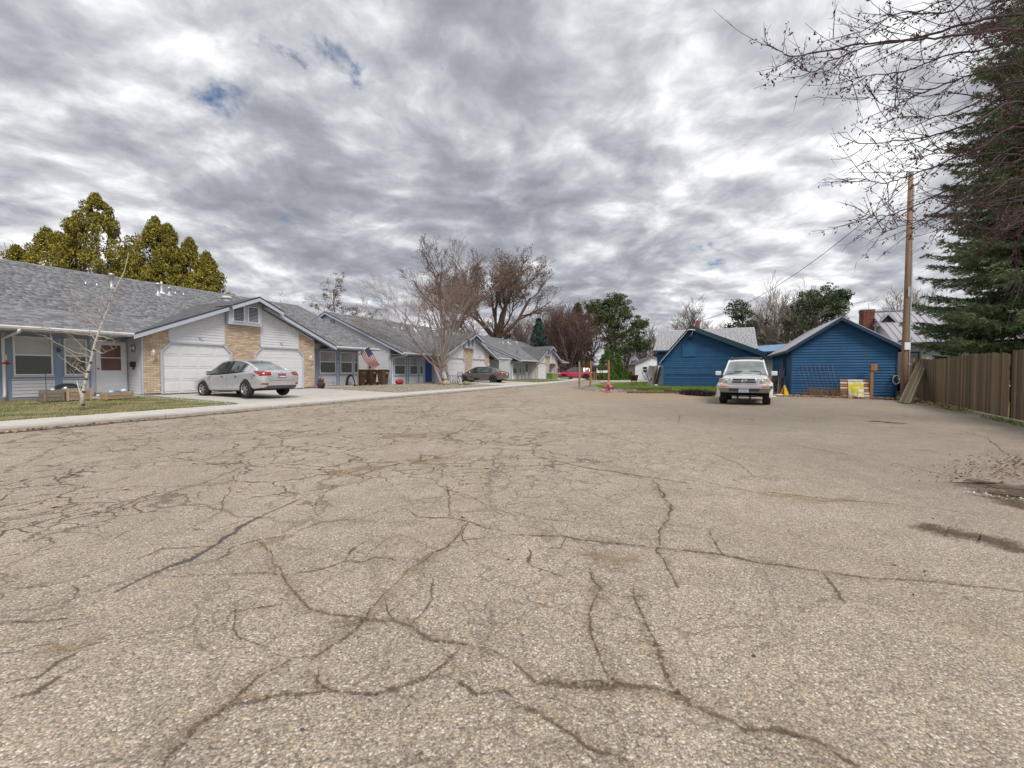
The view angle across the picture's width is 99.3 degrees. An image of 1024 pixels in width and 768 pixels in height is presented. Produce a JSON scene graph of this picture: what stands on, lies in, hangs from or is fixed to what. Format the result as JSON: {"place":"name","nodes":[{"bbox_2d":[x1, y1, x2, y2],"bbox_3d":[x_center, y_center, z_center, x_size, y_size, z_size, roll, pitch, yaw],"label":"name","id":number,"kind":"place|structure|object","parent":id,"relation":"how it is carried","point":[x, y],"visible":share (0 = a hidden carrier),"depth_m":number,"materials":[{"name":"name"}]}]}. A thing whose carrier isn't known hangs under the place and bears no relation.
{"place":"outdoors","nodes":[
{"label":"outdoors","id":0,"kind":"place"},
{"bbox_2d":[146,395,235,403],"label":"grass","id":1,"kind":"structure","parent":0,"point":[193,399],"depth_m":15.71,"materials":[{"name":"plant"}]},
{"bbox_2d":[141,388,395,403],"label":"driveway","id":2,"kind":"structure","parent":0,"point":[274,395],"depth_m":18.39,"materials":[{"name":"concrete"}]},
{"bbox_2d":[194,360,297,396],"bbox_3d":[-11.089,-0.249,18.039,4.657,1.485,2.080,0,1,25],"label":"parked car","id":3,"kind":"object","parent":2,"relation":"on","point":[245,378],"visible":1,"depth_m":17.15,"materials":[{"name":"silver metal"}]},
{"bbox_2d":[0,377,580,420],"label":"yard lawn","id":4,"kind":"structure","parent":0,"point":[38,411],"depth_m":13.34,"materials":[{"name":"plant"}]},
{"bbox_2d":[38,390,64,401],"bbox_3d":[-15.418,0.390,14.579,0.401,0.380,0.500,1,2,25],"label":"planter box","id":5,"kind":"object","parent":4,"relation":"on","point":[50,395],"visible":1,"depth_m":14.46,"materials":[{"name":"brown wood"}]},
{"bbox_2d":[54,383,80,389],"bbox_3d":[-15.857,0.226,15.521,0.670,0.500,0.680,1,2,25],"label":"blue kettle pot","id":6,"kind":"object","parent":4,"relation":"on","point":[64,386],"visible":0.48,"depth_m":15.30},
{"bbox_2d":[16,252,128,408],"bbox_3d":[-12.494,-1.503,12.446,4.362,4.394,1.309,1,2,27],"label":"birch sapling","id":7,"kind":"object","parent":4,"relation":"on","point":[82,391],"visible":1,"depth_m":12.22,"materials":[{"name":"grey plant"}]},
{"bbox_2d":[61,388,91,400],"bbox_3d":[-15.109,0.353,15.118,0.401,0.420,0.660,1,2,25],"label":"planter box","id":8,"kind":"object","parent":4,"relation":"on","point":[72,394],"visible":0.81,"depth_m":14.95,"materials":[{"name":"brown wood"}]},
{"bbox_2d":[31,191,164,282],"bbox_3d":[-32.482,-7.265,33.642,13.180,15.168,11.931,-2,2,-41],"label":"golden evergreen","id":9,"kind":"object","parent":4,"relation":"on","point":[108,224],"visible":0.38,"depth_m":32.72,"materials":[{"name":"green plant"}]},
{"bbox_2d":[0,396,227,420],"bbox_3d":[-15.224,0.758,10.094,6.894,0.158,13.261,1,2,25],"label":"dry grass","id":10,"kind":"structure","parent":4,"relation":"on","point":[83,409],"depth_m":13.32,"materials":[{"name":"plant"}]},
{"bbox_2d":[100,391,133,399],"bbox_3d":[-14.306,0.414,15.770,0.401,0.260,0.820,1,2,25],"label":"planter box","id":11,"kind":"object","parent":4,"relation":"on","point":[112,395],"visible":0.97,"depth_m":15.61,"materials":[{"name":"brown wood"}]},
{"bbox_2d":[0,395,237,420],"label":"grass","id":12,"kind":"structure","parent":4,"relation":"on","point":[95,402],"depth_m":13.28,"materials":[{"name":"plant"}]},
{"bbox_2d":[120,215,190,287],"bbox_3d":[-28.297,-6.617,34.733,9.016,13.807,10.694,-1,2,-37],"label":"golden evergreen","id":13,"kind":"object","parent":4,"relation":"on","point":[153,231],"visible":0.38,"depth_m":33.94,"materials":[{"name":"green plant"}]},
{"bbox_2d":[143,222,188,287],"bbox_3d":[-28.218,-6.505,35.783,8.130,13.518,7.446,1,2,35],"label":"golden evergreen","id":14,"kind":"object","parent":4,"relation":"on","point":[169,229],"visible":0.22,"depth_m":34.93,"materials":[{"name":"green plant"}]},
{"bbox_2d":[164,236,211,290],"bbox_3d":[-26.320,-5.983,35.780,8.128,12.475,8.668,0,2,0],"label":"golden evergreen","id":15,"kind":"object","parent":4,"relation":"on","point":[187,251],"visible":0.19,"depth_m":35.11,"materials":[{"name":"green plant"}]},
{"bbox_2d":[0,259,379,400],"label":"duplex house","id":16,"kind":"structure","parent":4,"relation":"on","point":[182,339],"depth_m":18.57,"materials":[{"name":"white paint"}]},
{"bbox_2d":[12,336,54,376],"bbox_3d":[-16.758,-0.946,15.235,0.095,1.420,1.040,1,2,25],"label":"window","id":17,"kind":"structure","parent":16,"relation":"in","point":[32,356],"depth_m":15.22,"materials":[{"name":"glass"}]},
{"bbox_2d":[63,338,86,376],"bbox_3d":[-16.286,-0.976,16.238,0.095,1.420,0.700,1,2,25],"label":"window","id":18,"kind":"structure","parent":16,"relation":"in","point":[67,342],"depth_m":16.21,"materials":[{"name":"glass"}]},
{"bbox_2d":[93,340,127,392],"bbox_3d":[-15.919,-0.638,17.279,0.124,2.120,1.060,1,2,25],"label":"front door","id":19,"kind":"structure","parent":16,"relation":"in","point":[110,367],"depth_m":17.25,"materials":[{"name":"white paint"}]},
{"bbox_2d":[163,343,229,393],"bbox_3d":[-13.894,-0.690,19.243,0.056,2.135,2.780,1,2,25],"label":"garage door","id":20,"kind":"structure","parent":16,"relation":"in","point":[183,364],"depth_m":18.85,"materials":[{"name":"metal"}]},
{"bbox_2d":[256,347,301,387],"bbox_3d":[-12.204,-0.800,22.842,0.050,2.135,2.690,1,2,25],"label":"garage door","id":21,"kind":"structure","parent":16,"relation":"in","point":[290,359],"depth_m":23.13,"materials":[{"name":"metal"}]},
{"bbox_2d":[319,351,336,374],"bbox_3d":[-11.331,-1.298,26.761,0.095,1.420,1.290,1,2,25],"label":"window","id":22,"kind":"structure","parent":16,"relation":"in","point":[327,359],"depth_m":26.74,"materials":[{"name":"glass"}]},
{"bbox_2d":[340,352,352,373],"bbox_3d":[-10.699,-1.339,28.105,0.095,1.420,1.060,1,2,25],"label":"window","id":23,"kind":"structure","parent":16,"relation":"in","point":[346,367],"depth_m":28.12,"materials":[{"name":"glass"}]},
{"bbox_2d":[348,346,379,369],"bbox_3d":[-9.519,-1.677,27.967,2.180,1.514,0.538,1,2,25],"label":"flag","id":24,"kind":"object","parent":16,"relation":"attached to","point":[369,358],"visible":1,"depth_m":27.72,"materials":[{"name":"multicoloured fabric"}]},
{"bbox_2d":[180,249,234,294],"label":"golden evergreen","id":25,"kind":"object","parent":4,"relation":"on","point":[207,269],"visible":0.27,"depth_m":35.11,"materials":[{"name":"green plant"}]},
{"bbox_2d":[303,270,356,314],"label":"bare tree","id":26,"kind":"object","parent":4,"relation":"on","point":[334,291],"visible":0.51,"depth_m":50.80,"materials":[{"name":"grey plant"}]},
{"bbox_2d":[358,369,366,384],"bbox_3d":[-10.451,-0.446,29.895,0.842,1.120,0.735,1,2,25],"label":"trash cart","id":27,"kind":"object","parent":4,"relation":"on","point":[362,376],"visible":0.64,"depth_m":29.65,"materials":[{"name":"plastic"}]},
{"bbox_2d":[365,369,376,384],"bbox_3d":[-10.171,-0.489,31.310,0.842,1.120,0.735,1,2,25],"label":"trash cart","id":28,"kind":"object","parent":4,"relation":"on","point":[371,374],"visible":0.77,"depth_m":31.06,"materials":[{"name":"brown plastic"}]},
{"bbox_2d":[376,369,389,384],"bbox_3d":[-9.275,-0.487,31.220,0.842,1.120,0.735,1,2,25],"label":"trash cart","id":29,"kind":"object","parent":4,"relation":"on","point":[383,375],"visible":1,"depth_m":30.97,"materials":[{"name":"brown plastic"}]},
{"bbox_2d":[319,382,500,392],"bbox_3d":[-6.350,0.171,29.283,6.789,0.119,12.250,1,2,25],"label":"gravel bed","id":30,"kind":"object","parent":4,"relation":"on","point":[399,387],"visible":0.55,"depth_m":26.72,"materials":[{"name":"gravel"}]},
{"bbox_2d":[336,262,491,383],"bbox_3d":[-6.700,-4.650,32.600,10.409,9.295,9.144,-1,2,-38],"label":"bare tree","id":31,"kind":"object","parent":30,"relation":"on","point":[438,362],"visible":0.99,"depth_m":32.32,"materials":[{"name":"grey plant"}]},
{"bbox_2d":[318,311,511,384],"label":"duplex house","id":32,"kind":"structure","parent":4,"relation":"on","point":[403,363],"depth_m":35.60,"materials":[{"name":"white paint"}]},
{"bbox_2d":[394,357,405,375],"bbox_3d":[-8.474,-1.343,32.834,0.095,1.420,1.310,1,2,25],"label":"window","id":33,"kind":"structure","parent":32,"relation":"in","point":[399,362],"depth_m":32.82,"materials":[{"name":"glass"}]},
{"bbox_2d":[409,357,417,374],"bbox_3d":[-7.761,-1.390,34.348,0.095,1.420,1.060,1,2,25],"label":"window","id":34,"kind":"structure","parent":32,"relation":"in","point":[413,361],"depth_m":34.33,"materials":[{"name":"glass"}]},
{"bbox_2d":[425,358,431,381],"bbox_3d":[-6.962,-1.123,36.270,0.089,2.030,0.940,1,2,25],"label":"front door","id":35,"kind":"structure","parent":32,"relation":"in","point":[428,367],"depth_m":36.29,"materials":[{"name":"blue paint"}]},
{"bbox_2d":[448,359,463,381],"bbox_3d":[-4.958,-1.191,38.250,0.057,2.135,2.780,1,2,25],"label":"garage door","id":36,"kind":"structure","parent":32,"relation":"in","point":[455,366],"depth_m":38.18,"materials":[{"name":"metal"}]},
{"bbox_2d":[472,360,484,368],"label":"garage door","id":37,"kind":"structure","parent":32,"relation":"in","point":[476,363],"depth_m":41.86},
{"bbox_2d":[396,233,510,331],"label":"bare tree","id":38,"kind":"object","parent":4,"relation":"on","point":[456,277],"visible":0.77,"depth_m":54.63,"materials":[{"name":"grey plant"}]},
{"bbox_2d":[425,244,569,339],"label":"bare tree","id":39,"kind":"object","parent":4,"relation":"on","point":[500,329],"visible":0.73,"depth_m":63.62,"materials":[{"name":"brown plant"}]},
{"bbox_2d":[461,333,568,379],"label":"duplex house","id":40,"kind":"structure","parent":4,"relation":"on","point":[527,361],"depth_m":55.66,"materials":[{"name":"white paint"}]},
{"bbox_2d":[538,363,544,378],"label":"garage door","id":41,"kind":"structure","parent":40,"relation":"in","point":[541,369],"depth_m":56.90,"materials":[{"name":"metal"}]},
{"bbox_2d":[502,379,566,381],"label":"grass","id":42,"kind":"structure","parent":4,"relation":"on","point":[546,380],"depth_m":47.77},
{"bbox_2d":[529,317,547,346],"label":"blue spruce","id":43,"kind":"object","parent":4,"relation":"on","point":[538,337],"visible":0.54,"depth_m":69.32,"materials":[{"name":"green plant"}]},
{"bbox_2d":[0,378,589,426],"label":"sidewalk","id":44,"kind":"structure","parent":0,"point":[60,419],"depth_m":12.72,"materials":[{"name":"concrete"}]},
{"bbox_2d":[450,381,540,384],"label":"driveway","id":45,"kind":"structure","parent":0,"point":[496,383],"depth_m":37.99,"materials":[{"name":"concrete"}]},
{"bbox_2d":[462,367,508,382],"bbox_3d":[-2.733,-0.840,39.538,4.812,1.485,2.122,1,2,17],"label":"parked car","id":46,"kind":"object","parent":45,"relation":"on","point":[492,375],"visible":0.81,"depth_m":38.66,"materials":[{"name":"grey paint"}]},
{"bbox_2d":[0,380,1023,767],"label":"road","id":47,"kind":"structure","parent":0,"point":[328,580],"depth_m":2.52,"materials":[{"name":"asphalt"}]},
{"bbox_2d":[0,418,144,432],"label":"leaf litter","id":48,"kind":"object","parent":47,"relation":"on","point":[59,426],"visible":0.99,"depth_m":9.38,"materials":[{"name":"plant"}]},
{"bbox_2d":[5,401,1021,731],"bbox_3d":[0.909,0.913,10.918,14.797,0.022,21.485,1,2,38],"label":"grit","id":49,"kind":"object","parent":47,"relation":"on","point":[509,559],"visible":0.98,"depth_m":3.96,"materials":[{"name":"gravel"}]},
{"bbox_2d":[572,386,636,391],"bbox_3d":[5.367,0.319,28.220,2.523,0.301,7.461,-1,2,-16],"label":"rubble","id":50,"kind":"object","parent":47,"relation":"on","point":[599,389],"visible":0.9,"depth_m":27.30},
{"bbox_2d":[627,391,674,392],"bbox_3d":[7.855,0.470,24.087,2.897,0.110,0.200,0,2,6],"label":"timber","id":51,"kind":"object","parent":47,"relation":"on","point":[650,392],"visible":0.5,"depth_m":24.08,"materials":[{"name":"wood"}]},
{"bbox_2d":[675,387,716,396],"bbox_3d":[9.423,0.353,21.998,1.840,0.450,2.936,0,2,0],"label":"brush pile","id":52,"kind":"object","parent":47,"relation":"on","point":[699,392],"visible":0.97,"depth_m":21.68,"materials":[{"name":"plant"}]},
{"bbox_2d":[715,357,777,404],"bbox_3d":[9.436,-0.188,17.550,2.130,1.804,4.583,1,2,30],"label":"parked suv","id":53,"kind":"object","parent":47,"relation":"on","point":[747,377],"visible":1,"depth_m":16.05,"materials":[{"name":"white paint"}]},
{"bbox_2d":[783,394,899,399],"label":"leaf litter","id":54,"kind":"object","parent":47,"relation":"on","point":[854,397],"visible":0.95,"depth_m":19.73,"materials":[{"name":"plant"}]},
{"bbox_2d":[900,172,914,397],"bbox_3d":[16.390,-3.951,17.993,0.360,9.500,0.311,0,2,0],"label":"utility pole","id":55,"kind":"object","parent":47,"relation":"on","point":[906,338],"visible":0.77,"depth_m":17.98,"materials":[{"name":"brown wood"}]},
{"bbox_2d":[690,183,907,322],"bbox_3d":[15.078,-6.520,25.775,0.026,4.063,15.842,0,2,-9],"label":"overhead wire","id":56,"kind":"object","parent":55,"relation":"attached to","point":[811,262],"visible":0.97,"depth_m":22.53,"materials":[{"name":"black paint"}]},
{"bbox_2d":[899,362,918,402],"bbox_3d":[16.633,-0.191,18.152,4.109,1.770,0.084,-1,2,-39],"label":"leaning plank","id":57,"kind":"object","parent":47,"relation":"on","point":[907,385],"visible":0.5,"depth_m":17.89,"materials":[{"name":"grey wood"}]},
{"bbox_2d":[901,357,923,402],"bbox_3d":[16.522,-0.214,17.903,4.182,1.832,0.084,-1,2,-39],"label":"leaning plank","id":58,"kind":"object","parent":47,"relation":"on","point":[911,382],"visible":0.71,"depth_m":17.69,"materials":[{"name":"wood"}]},
{"bbox_2d":[904,358,926,403],"bbox_3d":[16.406,-0.193,17.664,4.239,1.803,0.084,-1,2,-39],"label":"leaning plank","id":59,"kind":"object","parent":47,"relation":"on","point":[913,384],"visible":0.79,"depth_m":17.33,"materials":[{"name":"wood"}]},
{"bbox_2d":[907,357,929,403],"bbox_3d":[16.548,-0.205,17.683,4.276,1.827,0.084,-1,2,-40],"label":"leaning plank","id":60,"kind":"object","parent":47,"relation":"on","point":[915,388],"visible":0.93,"depth_m":17.24,"materials":[{"name":"grey wood"}]},
{"bbox_2d":[886,399,971,409],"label":"leaf litter","id":61,"kind":"object","parent":47,"relation":"on","point":[932,404],"visible":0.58,"depth_m":15.66,"materials":[{"name":"plant"}]},
{"bbox_2d":[907,450,1023,501],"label":"leaf litter","id":62,"kind":"object","parent":47,"relation":"on","point":[1013,464],"visible":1,"depth_m":5.44,"materials":[{"name":"plant"}]},
{"bbox_2d":[914,400,1023,426],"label":"grass","id":63,"kind":"structure","parent":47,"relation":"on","point":[1002,419],"depth_m":11.38,"materials":[{"name":"plant"}]},
{"bbox_2d":[0,0,1023,365],"label":"sky","id":64,"kind":"structure","parent":0,"point":[636,150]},
{"bbox_2d":[539,378,584,379],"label":"driveway","id":65,"kind":"structure","parent":0,"point":[564,379],"depth_m":55.83,"materials":[{"name":"concrete"}]},
{"bbox_2d":[558,367,592,378],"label":"parked suv","id":66,"kind":"object","parent":65,"relation":"on","point":[584,372],"visible":0.71,"depth_m":60.57,"materials":[{"name":"paint"}]},
{"bbox_2d":[582,382,779,393],"bbox_3d":[16.414,0.109,37.632,18.699,0.001,30.786,1,2,25],"label":"grass lot","id":67,"kind":"object","parent":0,"point":[594,385],"depth_m":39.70,"materials":[{"name":"plant"}]},
{"bbox_2d":[653,321,757,373],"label":"house","id":68,"kind":"structure","parent":67,"relation":"on","point":[666,340],"depth_m":42.20,"materials":[{"name":"paint"}]},
{"bbox_2d":[659,325,772,386],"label":"blue building","id":69,"kind":"structure","parent":67,"relation":"on","point":[694,356],"depth_m":33.77,"materials":[{"name":"paint"}]},
{"bbox_2d":[758,344,785,378],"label":"outbuilding","id":70,"kind":"structure","parent":67,"relation":"on","point":[770,349],"depth_m":37.73,"materials":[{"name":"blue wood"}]},
{"bbox_2d":[770,376,783,391],"bbox_3d":[14.148,-0.056,23.384,1.353,0.980,0.923,-1,2,-38],"label":"dry bundle","id":71,"kind":"object","parent":67,"relation":"on","point":[775,385],"visible":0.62,"depth_m":23.26,"materials":[{"name":"plant"}]},
{"bbox_3d":[8.224,0.352,27.608,3.708,0.110,0.180,0,2,-12],"label":"timber","id":72,"kind":"object","parent":67,"relation":"on","visible":0},
{"bbox_2d":[612,387,671,389],"bbox_3d":[8.170,0.286,27.485,3.635,0.110,0.200,0,2,12],"label":"timber","id":73,"kind":"object","parent":72,"relation":"on","point":[645,388],"visible":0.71,"depth_m":27.29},
{"bbox_2d":[589,379,1023,421],"bbox_3d":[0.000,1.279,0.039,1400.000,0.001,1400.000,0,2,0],"label":"ground","id":74,"kind":"structure","parent":0,"point":[973,410],"depth_m":12.30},
{"bbox_2d":[0,244,25,261],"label":"golden evergreen","id":75,"kind":"object","parent":74,"relation":"on","point":[15,252],"visible":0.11,"depth_m":35.37,"materials":[{"name":"green plant"}]},
{"bbox_2d":[21,225,79,270],"bbox_3d":[-36.778,-6.181,34.382,9.452,12.956,9.745,-2,2,-44],"label":"golden evergreen","id":76,"kind":"object","parent":74,"relation":"on","point":[36,247],"visible":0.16,"depth_m":34.01,"materials":[{"name":"green plant"}]},
{"bbox_2d":[50,216,107,273],"bbox_3d":[-35.796,-6.763,35.811,9.061,14.032,8.926,0,2,0],"label":"golden evergreen","id":77,"kind":"object","parent":74,"relation":"on","point":[77,262],"visible":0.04,"depth_m":35.01,"materials":[{"name":"green plant"}]},
{"bbox_2d":[0,378,591,432],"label":"kerb","id":78,"kind":"structure","parent":74,"relation":"on","point":[100,421],"depth_m":12.43,"materials":[{"name":"concrete"}]},
{"bbox_2d":[504,306,534,344],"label":"bare tree","id":79,"kind":"object","parent":74,"relation":"on","point":[519,336],"visible":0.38,"depth_m":93.10,"materials":[{"name":"grey plant"}]},
{"bbox_2d":[521,308,567,353],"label":"bare tree","id":80,"kind":"object","parent":74,"relation":"on","point":[529,331],"visible":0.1,"depth_m":86.94,"materials":[{"name":"grey plant"}]},
{"bbox_2d":[528,303,586,362],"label":"bare tree","id":81,"kind":"object","parent":74,"relation":"on","point":[548,330],"visible":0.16,"depth_m":74.10,"materials":[{"name":"brown plant"}]},
{"bbox_2d":[545,302,604,368],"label":"bare tree","id":82,"kind":"object","parent":74,"relation":"on","point":[575,350],"visible":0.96,"depth_m":68.85,"materials":[{"name":"brown plant"}]},
{"bbox_2d":[565,302,597,366],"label":"pine","id":83,"kind":"object","parent":74,"relation":"on","point":[578,305],"visible":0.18,"depth_m":79.04,"materials":[{"name":"green plant"}]},
{"bbox_2d":[560,359,606,371],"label":"distant brush","id":84,"kind":"object","parent":74,"relation":"on","point":[584,365],"visible":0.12,"depth_m":68.10,"materials":[{"name":"plant"}]},
{"bbox_2d":[545,298,623,377],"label":"bare tree","id":85,"kind":"object","parent":74,"relation":"on","point":[599,345],"visible":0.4,"depth_m":72.27,"materials":[{"name":"brown plant"}]},
{"bbox_2d":[594,347,618,379],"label":"conical shrub","id":86,"kind":"object","parent":74,"relation":"on","point":[606,356],"visible":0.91,"depth_m":57.60,"materials":[{"name":"green plant"}]},
{"bbox_2d":[581,292,652,360],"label":"tree","id":87,"kind":"object","parent":74,"relation":"on","point":[608,311],"visible":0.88,"depth_m":72.74,"materials":[{"name":"green plant"}]},
{"bbox_2d":[610,352,628,379],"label":"conical shrub","id":88,"kind":"object","parent":74,"relation":"on","point":[618,363],"visible":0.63,"depth_m":59.45,"materials":[{"name":"green plant"}]},
{"bbox_2d":[617,334,637,369],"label":"bare tree","id":89,"kind":"object","parent":74,"relation":"on","point":[627,357],"visible":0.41,"depth_m":88.86,"materials":[{"name":"grey plant"}]},
{"bbox_2d":[627,356,656,379],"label":"white house","id":90,"kind":"structure","parent":74,"relation":"on","point":[647,365],"depth_m":60.27,"materials":[{"name":"paint"}]},
{"bbox_2d":[632,324,656,359],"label":"bare tree","id":91,"kind":"object","parent":74,"relation":"on","point":[642,355],"visible":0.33,"depth_m":83.74,"materials":[{"name":"grey plant"}]},
{"bbox_2d":[657,294,712,330],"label":"bare tree","id":92,"kind":"object","parent":74,"relation":"on","point":[690,317],"visible":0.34,"depth_m":65.13,"materials":[{"name":"grey plant"}]},
{"bbox_2d":[724,299,779,353],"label":"pine","id":93,"kind":"object","parent":74,"relation":"on","point":[737,316],"visible":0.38,"depth_m":51.42,"materials":[{"name":"green plant"}]},
{"bbox_2d":[749,269,849,353],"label":"bare tree","id":94,"kind":"object","parent":74,"relation":"on","point":[776,305],"visible":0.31,"depth_m":50.32,"materials":[{"name":"grey plant"}]},
{"bbox_2d":[755,289,845,352],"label":"bare tree","id":95,"kind":"object","parent":74,"relation":"on","point":[782,335],"visible":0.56,"depth_m":47.74,"materials":[{"name":"grey plant"}]},
{"bbox_2d":[780,282,854,340],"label":"pine","id":96,"kind":"object","parent":74,"relation":"on","point":[839,297],"visible":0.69,"depth_m":45.12,"materials":[{"name":"green plant"}]},
{"bbox_2d":[882,286,942,311],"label":"bare tree","id":97,"kind":"object","parent":74,"relation":"on","point":[913,298],"visible":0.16,"depth_m":43.05,"materials":[{"name":"grey plant"}]},
{"bbox_2d":[1010,349,1023,420],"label":"wooden fence","id":98,"kind":"object","parent":74,"relation":"on","point":[1017,400],"visible":0.99,"depth_m":11.00,"materials":[{"name":"wood"}]},
{"bbox_2d":[817,392,1009,415],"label":"side yard","id":99,"kind":"structure","parent":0,"point":[898,394],"depth_m":20.51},
{"bbox_2d":[802,385,857,396],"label":"dry weeds","id":100,"kind":"object","parent":99,"relation":"on","point":[824,393],"visible":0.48,"depth_m":21.06,"materials":[{"name":"plant"}]},
{"bbox_2d":[767,316,901,397],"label":"shed","id":101,"kind":"structure","parent":99,"relation":"on","point":[844,347],"depth_m":21.13,"materials":[{"name":"blue paint"}]},
{"bbox_2d":[840,379,868,396],"bbox_3d":[16.258,0.189,20.679,1.102,0.860,0.285,1,2,25],"label":"pallet","id":102,"kind":"object","parent":99,"relation":"on","point":[854,380],"visible":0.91,"depth_m":20.71,"materials":[{"name":"grey wood"}]},
{"bbox_2d":[848,382,863,396],"bbox_3d":[16.249,0.257,20.567,0.590,0.730,0.170,1,2,25],"label":"painted sheet","id":103,"kind":"object","parent":102,"relation":"on","point":[856,387],"visible":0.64,"depth_m":20.55,"materials":[{"name":"paint"}]},
{"bbox_2d":[714,0,1023,329],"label":"overhanging tree","id":104,"kind":"object","parent":99,"relation":"on","point":[1010,64],"visible":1,"depth_m":7.64,"materials":[{"name":"brown plant"}]},
{"bbox_2d":[869,364,877,396],"bbox_3d":[16.846,-0.144,20.284,0.240,1.550,0.160,1,2,25],"label":"post","id":105,"kind":"object","parent":99,"relation":"on","point":[873,367],"visible":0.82,"depth_m":20.28,"materials":[{"name":"orange wood"}]},
{"bbox_2d":[897,339,920,391],"bbox_3d":[22.330,-1.072,26.812,2.510,2.995,6.720,1,2,25],"label":"travel trailer","id":106,"kind":"object","parent":99,"relation":"on","point":[915,353],"visible":0.2,"depth_m":23.55,"materials":[{"name":"white paint"}]},
{"bbox_2d":[858,309,1023,386],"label":"metal roof house","id":107,"kind":"structure","parent":99,"relation":"on","point":[885,323],"depth_m":29.30,"materials":[{"name":"white paint"}]},
{"bbox_2d":[898,0,1023,397],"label":"spruce tree","id":108,"kind":"object","parent":99,"relation":"on","point":[975,324],"visible":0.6,"depth_m":19.63,"materials":[{"name":"green plant"}]},
{"bbox_2d":[916,352,1012,417],"bbox_3d":[15.628,-0.124,15.409,0.156,1.807,9.541,1,2,32],"label":"wooden fence","id":109,"kind":"object","parent":99,"relation":"on","point":[977,382],"visible":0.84,"depth_m":13.68,"materials":[{"name":"wood"}]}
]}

